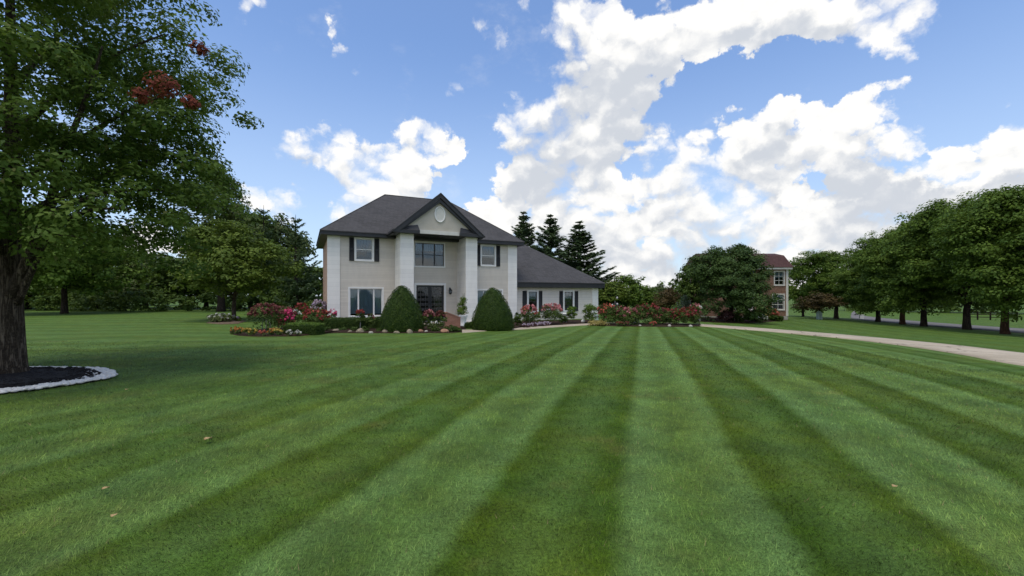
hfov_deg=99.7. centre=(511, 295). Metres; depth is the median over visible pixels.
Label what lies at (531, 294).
window
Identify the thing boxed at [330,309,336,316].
rose bush
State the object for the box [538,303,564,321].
rose bush
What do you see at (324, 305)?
flowering shrub
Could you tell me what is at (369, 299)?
window
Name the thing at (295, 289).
pine tree
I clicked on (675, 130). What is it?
sky
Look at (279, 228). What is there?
woodland tree
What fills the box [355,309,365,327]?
rose bush
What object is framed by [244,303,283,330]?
rose bush
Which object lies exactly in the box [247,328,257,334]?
marigold
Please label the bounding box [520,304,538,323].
rose bush
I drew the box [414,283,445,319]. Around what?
front door
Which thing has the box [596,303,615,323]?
rose bush
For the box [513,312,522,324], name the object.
dark shrub
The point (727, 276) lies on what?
shade tree
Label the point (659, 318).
rose bush
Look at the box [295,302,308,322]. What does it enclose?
rose bush
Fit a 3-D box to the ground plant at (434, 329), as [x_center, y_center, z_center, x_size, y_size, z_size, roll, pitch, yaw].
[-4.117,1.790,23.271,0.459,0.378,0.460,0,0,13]
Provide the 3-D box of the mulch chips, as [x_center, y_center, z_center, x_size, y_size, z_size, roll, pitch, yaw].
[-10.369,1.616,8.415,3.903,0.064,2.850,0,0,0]
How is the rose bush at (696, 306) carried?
on the flower bed at (663, 325)
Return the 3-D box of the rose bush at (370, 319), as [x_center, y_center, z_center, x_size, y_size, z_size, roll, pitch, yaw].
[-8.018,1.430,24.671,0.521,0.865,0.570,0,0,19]
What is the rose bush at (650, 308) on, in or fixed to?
on the flower bed at (663, 325)
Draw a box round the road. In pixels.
[851,311,1023,332]
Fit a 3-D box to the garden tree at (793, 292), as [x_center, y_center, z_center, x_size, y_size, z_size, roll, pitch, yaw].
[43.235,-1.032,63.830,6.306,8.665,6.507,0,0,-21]
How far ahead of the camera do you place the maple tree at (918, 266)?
38.44 m
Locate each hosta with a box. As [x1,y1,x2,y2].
[205,312,234,321]
[232,315,241,320]
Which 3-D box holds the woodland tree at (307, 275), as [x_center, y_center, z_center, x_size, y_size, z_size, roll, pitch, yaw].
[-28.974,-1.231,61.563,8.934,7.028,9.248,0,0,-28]
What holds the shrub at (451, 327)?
on the flower bed at (257, 334)
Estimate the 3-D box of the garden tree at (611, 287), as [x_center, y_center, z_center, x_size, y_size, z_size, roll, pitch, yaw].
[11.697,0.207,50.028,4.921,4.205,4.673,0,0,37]
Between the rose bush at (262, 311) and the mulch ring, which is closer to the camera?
the mulch ring
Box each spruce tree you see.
[511,211,536,249]
[529,214,567,259]
[547,220,620,306]
[674,295,690,308]
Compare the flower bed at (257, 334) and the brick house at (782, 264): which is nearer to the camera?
the flower bed at (257, 334)
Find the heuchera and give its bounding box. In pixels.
[521,323,530,326]
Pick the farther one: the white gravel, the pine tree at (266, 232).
the pine tree at (266, 232)
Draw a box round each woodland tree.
[24,242,93,308]
[29,244,151,308]
[101,250,180,307]
[137,256,215,308]
[160,240,244,307]
[214,203,293,307]
[260,213,316,293]
[275,264,322,305]
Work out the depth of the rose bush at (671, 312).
30.41 m
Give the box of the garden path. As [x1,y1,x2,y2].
[462,322,612,332]
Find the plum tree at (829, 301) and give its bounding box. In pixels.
[789,290,849,312]
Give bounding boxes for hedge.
[283,322,324,334]
[324,316,367,328]
[365,316,380,327]
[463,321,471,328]
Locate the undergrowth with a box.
[24,283,322,311]
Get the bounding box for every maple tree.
[788,250,875,318]
[832,243,894,321]
[843,221,961,324]
[858,205,959,326]
[879,190,1023,329]
[928,183,1023,333]
[995,213,1023,305]
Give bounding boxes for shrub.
[310,299,326,322]
[426,321,440,329]
[442,324,457,331]
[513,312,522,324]
[558,316,568,322]
[582,303,599,320]
[699,298,723,321]
[715,309,734,320]
[733,310,754,321]
[751,314,767,321]
[768,308,779,317]
[768,315,783,320]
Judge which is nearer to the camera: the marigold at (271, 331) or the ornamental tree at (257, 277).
the marigold at (271, 331)
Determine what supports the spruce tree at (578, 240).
on the lawn at (114, 330)
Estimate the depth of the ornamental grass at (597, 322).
29.92 m
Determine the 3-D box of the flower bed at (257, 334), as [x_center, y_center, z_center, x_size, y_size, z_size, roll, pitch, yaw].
[-9.207,2.066,25.729,13.543,0.467,9.585,0,0,-20]
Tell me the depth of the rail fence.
60.10 m
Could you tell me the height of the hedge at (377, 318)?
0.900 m
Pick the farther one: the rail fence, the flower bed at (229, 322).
the rail fence
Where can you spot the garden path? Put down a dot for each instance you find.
(519, 328)
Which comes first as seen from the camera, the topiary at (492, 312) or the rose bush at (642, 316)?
the topiary at (492, 312)
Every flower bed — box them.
[207,320,245,323]
[230,326,465,336]
[512,319,590,328]
[594,323,700,326]
[700,317,775,322]
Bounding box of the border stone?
[440,329,448,332]
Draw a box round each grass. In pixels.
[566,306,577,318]
[588,319,609,325]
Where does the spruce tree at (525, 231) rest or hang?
on the lawn at (114, 330)
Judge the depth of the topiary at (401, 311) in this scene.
23.07 m
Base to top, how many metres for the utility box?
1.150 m
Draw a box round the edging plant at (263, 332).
[258,330,265,335]
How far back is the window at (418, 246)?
32.62 m
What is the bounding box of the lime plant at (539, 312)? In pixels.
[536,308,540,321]
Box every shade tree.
[21,215,162,313]
[681,242,784,320]
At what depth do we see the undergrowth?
58.46 m
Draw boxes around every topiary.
[378,285,425,331]
[471,287,514,330]
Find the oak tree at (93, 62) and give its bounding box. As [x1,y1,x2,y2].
[0,0,263,373]
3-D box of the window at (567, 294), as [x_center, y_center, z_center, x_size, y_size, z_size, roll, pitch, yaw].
[5.055,0.495,38.698,1.190,1.970,0.202,0,0,-26]
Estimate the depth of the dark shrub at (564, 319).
32.02 m
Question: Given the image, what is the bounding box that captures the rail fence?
[971,311,1017,319]
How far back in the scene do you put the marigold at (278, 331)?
20.44 m
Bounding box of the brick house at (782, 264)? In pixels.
[686,254,792,319]
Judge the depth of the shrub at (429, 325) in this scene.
23.45 m
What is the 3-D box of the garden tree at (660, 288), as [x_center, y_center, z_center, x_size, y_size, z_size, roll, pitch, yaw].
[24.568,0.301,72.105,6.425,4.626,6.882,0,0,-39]
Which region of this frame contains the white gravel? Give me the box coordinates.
[0,366,117,392]
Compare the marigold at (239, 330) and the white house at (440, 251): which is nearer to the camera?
the marigold at (239, 330)
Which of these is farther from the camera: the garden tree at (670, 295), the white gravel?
the garden tree at (670, 295)
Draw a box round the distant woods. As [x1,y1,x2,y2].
[31,278,1019,313]
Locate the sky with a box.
[0,0,1023,295]
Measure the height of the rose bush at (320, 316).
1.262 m
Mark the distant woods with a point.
(948, 309)
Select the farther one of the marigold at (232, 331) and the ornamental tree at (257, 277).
the ornamental tree at (257, 277)
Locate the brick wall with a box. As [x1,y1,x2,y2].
[445,312,460,327]
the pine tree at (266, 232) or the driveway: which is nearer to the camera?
the driveway
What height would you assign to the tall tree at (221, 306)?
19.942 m
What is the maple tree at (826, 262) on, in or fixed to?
on the lawn at (114, 330)
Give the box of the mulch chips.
[0,366,101,387]
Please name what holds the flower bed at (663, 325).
on the lawn at (114, 330)
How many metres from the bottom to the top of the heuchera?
0.328 m
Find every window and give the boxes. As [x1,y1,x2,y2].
[348,287,383,316]
[354,237,373,261]
[414,241,444,267]
[477,289,502,303]
[480,244,495,266]
[527,290,538,312]
[563,290,573,311]
[772,294,784,309]
[774,271,784,285]
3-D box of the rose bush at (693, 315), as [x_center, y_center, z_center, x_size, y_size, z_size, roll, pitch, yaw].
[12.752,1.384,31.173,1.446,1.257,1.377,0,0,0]
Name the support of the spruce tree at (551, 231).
on the lawn at (114, 330)
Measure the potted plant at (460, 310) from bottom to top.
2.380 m
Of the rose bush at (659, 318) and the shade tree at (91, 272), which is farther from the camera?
the shade tree at (91, 272)
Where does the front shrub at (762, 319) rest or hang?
on the flower bed at (723, 321)
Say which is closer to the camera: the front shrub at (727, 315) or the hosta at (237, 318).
the hosta at (237, 318)
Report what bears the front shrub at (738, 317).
on the flower bed at (723, 321)
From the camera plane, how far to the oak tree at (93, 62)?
8.91 m
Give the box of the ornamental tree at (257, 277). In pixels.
[164,218,308,316]
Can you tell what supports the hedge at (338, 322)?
on the flower bed at (257, 334)
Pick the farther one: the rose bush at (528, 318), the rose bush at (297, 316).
the rose bush at (528, 318)
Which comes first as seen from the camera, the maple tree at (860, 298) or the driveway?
the driveway
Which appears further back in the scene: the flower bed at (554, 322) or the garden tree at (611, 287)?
the garden tree at (611, 287)
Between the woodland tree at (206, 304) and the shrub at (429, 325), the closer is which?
the shrub at (429, 325)
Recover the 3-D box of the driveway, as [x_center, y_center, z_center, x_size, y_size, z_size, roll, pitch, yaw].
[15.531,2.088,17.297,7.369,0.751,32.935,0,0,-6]
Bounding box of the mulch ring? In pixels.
[0,369,111,393]
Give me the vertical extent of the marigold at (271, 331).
0.377 m
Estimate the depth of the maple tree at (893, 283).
41.78 m
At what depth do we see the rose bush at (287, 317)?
24.54 m
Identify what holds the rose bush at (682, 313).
on the flower bed at (663, 325)
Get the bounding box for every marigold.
[230,326,238,334]
[235,327,244,333]
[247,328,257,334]
[266,328,275,334]
[273,328,282,334]
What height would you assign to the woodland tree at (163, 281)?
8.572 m
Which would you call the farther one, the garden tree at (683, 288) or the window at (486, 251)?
the garden tree at (683, 288)
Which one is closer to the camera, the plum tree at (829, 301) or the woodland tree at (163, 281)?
the plum tree at (829, 301)
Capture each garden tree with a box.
[598,279,633,308]
[611,274,645,308]
[631,284,659,307]
[644,284,674,308]
[652,286,682,308]
[670,263,709,309]
[788,260,825,316]
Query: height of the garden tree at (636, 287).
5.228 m
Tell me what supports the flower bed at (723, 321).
on the lawn at (114, 330)
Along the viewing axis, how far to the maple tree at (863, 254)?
45.50 m
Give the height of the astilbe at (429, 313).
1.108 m
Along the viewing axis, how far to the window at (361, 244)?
30.59 m
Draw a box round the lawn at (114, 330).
[0,296,1023,575]
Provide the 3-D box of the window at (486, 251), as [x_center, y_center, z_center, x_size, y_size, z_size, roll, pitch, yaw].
[-1.921,-3.210,34.668,1.340,1.740,0.202,0,0,-26]
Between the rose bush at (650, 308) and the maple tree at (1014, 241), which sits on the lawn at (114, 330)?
the maple tree at (1014, 241)
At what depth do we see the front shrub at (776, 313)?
44.28 m
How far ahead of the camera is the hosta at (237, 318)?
34.51 m
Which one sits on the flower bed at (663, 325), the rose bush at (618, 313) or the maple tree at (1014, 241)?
the rose bush at (618, 313)
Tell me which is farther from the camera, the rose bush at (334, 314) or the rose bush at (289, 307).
the rose bush at (334, 314)
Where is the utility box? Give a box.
[816,311,821,318]
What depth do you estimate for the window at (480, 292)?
34.46 m
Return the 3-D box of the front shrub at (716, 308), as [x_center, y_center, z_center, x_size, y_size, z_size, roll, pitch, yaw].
[17.278,1.202,37.194,2.081,2.108,2.320,0,0,40]
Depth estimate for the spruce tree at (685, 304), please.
39.89 m
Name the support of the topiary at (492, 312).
on the flower bed at (554, 322)
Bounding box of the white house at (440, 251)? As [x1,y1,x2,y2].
[316,193,605,324]
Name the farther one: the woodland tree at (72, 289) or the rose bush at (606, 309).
the woodland tree at (72, 289)
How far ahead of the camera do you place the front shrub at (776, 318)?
42.49 m
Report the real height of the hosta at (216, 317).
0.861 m
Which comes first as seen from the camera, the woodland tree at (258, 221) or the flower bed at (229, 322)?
the flower bed at (229, 322)
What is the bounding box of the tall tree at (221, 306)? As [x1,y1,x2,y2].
[161,158,265,311]
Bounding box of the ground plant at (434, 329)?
[431,326,439,330]
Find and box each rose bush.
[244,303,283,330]
[267,306,297,327]
[277,308,295,326]
[293,309,301,322]
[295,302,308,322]
[299,308,330,323]
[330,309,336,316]
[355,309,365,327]
[365,313,375,327]
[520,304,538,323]
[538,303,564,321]
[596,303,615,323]
[610,306,631,323]
[618,306,639,324]
[630,305,650,323]
[639,303,658,322]
[648,307,669,323]
[660,308,678,323]
[667,308,690,323]
[681,306,699,322]
[690,303,701,322]
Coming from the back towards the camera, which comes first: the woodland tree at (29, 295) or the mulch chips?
the woodland tree at (29, 295)
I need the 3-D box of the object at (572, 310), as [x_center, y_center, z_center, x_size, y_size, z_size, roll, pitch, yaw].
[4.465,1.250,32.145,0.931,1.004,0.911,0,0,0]
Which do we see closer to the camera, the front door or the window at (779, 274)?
the front door
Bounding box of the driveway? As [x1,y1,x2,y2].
[687,323,1023,365]
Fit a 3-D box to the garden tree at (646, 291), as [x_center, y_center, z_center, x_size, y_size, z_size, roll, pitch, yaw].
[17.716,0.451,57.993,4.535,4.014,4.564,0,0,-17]
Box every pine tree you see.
[239,206,280,306]
[273,215,322,309]
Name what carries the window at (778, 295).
in the brick house at (782, 264)
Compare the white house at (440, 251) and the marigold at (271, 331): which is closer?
the marigold at (271, 331)
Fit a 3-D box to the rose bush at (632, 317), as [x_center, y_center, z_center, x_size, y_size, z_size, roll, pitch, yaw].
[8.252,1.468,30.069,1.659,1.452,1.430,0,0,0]
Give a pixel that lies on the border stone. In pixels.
(443, 330)
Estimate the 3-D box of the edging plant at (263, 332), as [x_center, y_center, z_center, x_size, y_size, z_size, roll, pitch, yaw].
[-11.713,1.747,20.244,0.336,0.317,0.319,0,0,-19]
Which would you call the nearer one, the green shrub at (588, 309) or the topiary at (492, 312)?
the topiary at (492, 312)
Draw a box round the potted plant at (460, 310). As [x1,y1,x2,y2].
[456,292,468,325]
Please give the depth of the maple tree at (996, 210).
31.70 m
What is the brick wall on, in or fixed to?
on the flower bed at (257, 334)
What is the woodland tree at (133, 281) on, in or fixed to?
on the lawn at (114, 330)
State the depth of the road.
47.90 m
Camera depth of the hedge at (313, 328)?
20.99 m

